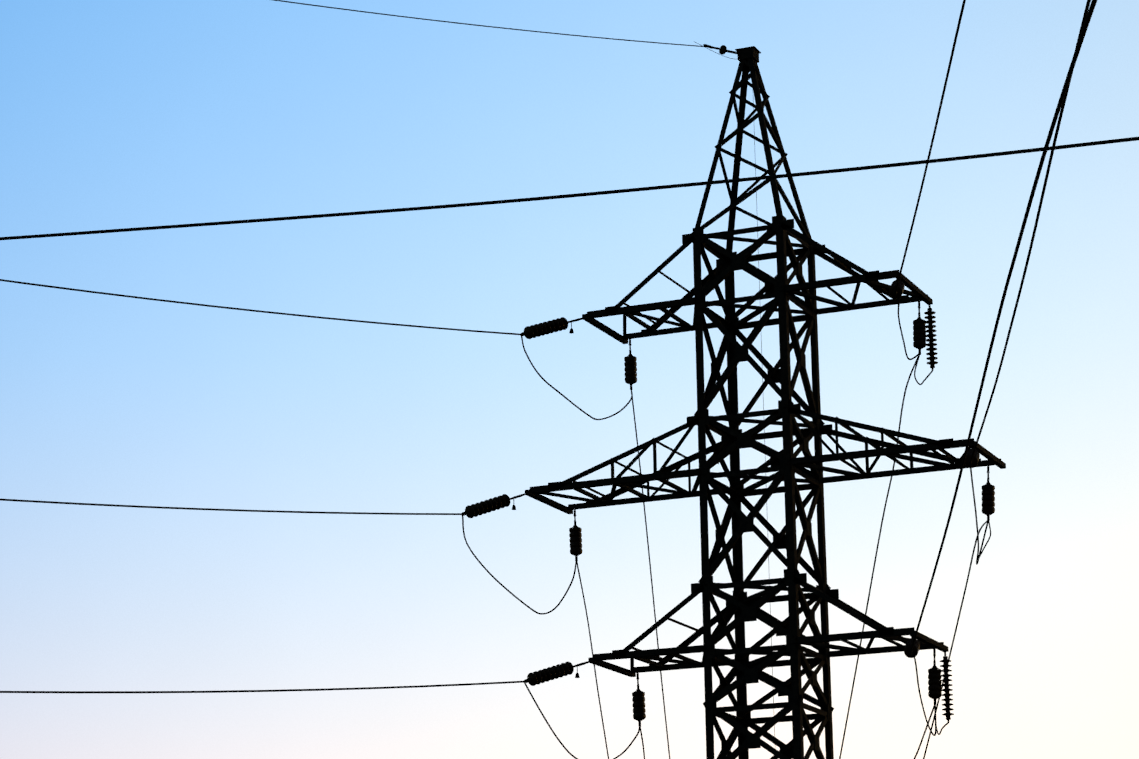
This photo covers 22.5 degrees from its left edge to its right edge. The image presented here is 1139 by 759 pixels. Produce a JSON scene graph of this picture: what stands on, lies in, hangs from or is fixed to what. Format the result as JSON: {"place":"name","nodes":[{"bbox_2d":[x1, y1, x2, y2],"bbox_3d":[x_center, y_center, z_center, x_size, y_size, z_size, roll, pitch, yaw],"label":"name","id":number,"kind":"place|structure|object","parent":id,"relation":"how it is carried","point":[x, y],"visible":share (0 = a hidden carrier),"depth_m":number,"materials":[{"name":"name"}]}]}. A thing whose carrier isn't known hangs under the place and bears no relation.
{"place":"outdoors","nodes":[
{"label":"outdoors","id":0,"kind":"place"},
{"bbox_2d":[0,0,1138,758],"label":"sky","id":1,"kind":"structure","parent":0,"point":[115,114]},
{"bbox_3d":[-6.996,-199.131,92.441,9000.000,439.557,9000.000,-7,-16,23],"label":"ground","id":2,"kind":"structure","parent":0,"visible":0},
{"bbox_2d":[525,46,1005,758],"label":"tower lattice","id":3,"kind":"object","parent":2,"relation":"on","point":[785,464],"visible":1,"depth_m":58.87,"materials":[{"name":"metal"}]},
{"bbox_2d":[0,0,1138,758],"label":"conductors","id":4,"kind":"object","parent":3,"relation":"attached to","point":[1088,12],"visible":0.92,"depth_m":50.13,"materials":[{"name":"black"}]},
{"bbox_2d":[753,103,775,758],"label":"earthing cable","id":5,"kind":"object","parent":3,"relation":"attached to","point":[764,430],"visible":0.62,"depth_m":59.43,"materials":[{"name":"black plastic"}]},
{"bbox_3d":[4.236,15.050,61.524,8.552,6.813,5.168,-7,-16,23],"label":"cable platform","id":6,"kind":"object","parent":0,"visible":0},
{"bbox_2d":[465,45,994,722],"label":"insulators","id":7,"kind":"object","parent":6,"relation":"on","point":[575,535],"visible":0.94,"depth_m":59.02,"materials":[{"name":"black ceramic"}]},
{"bbox_2d":[462,44,989,726],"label":"line fittings","id":8,"kind":"object","parent":7,"relation":"attached to","point":[630,388],"visible":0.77,"depth_m":59.51,"materials":[{"name":"paint"}]}
]}

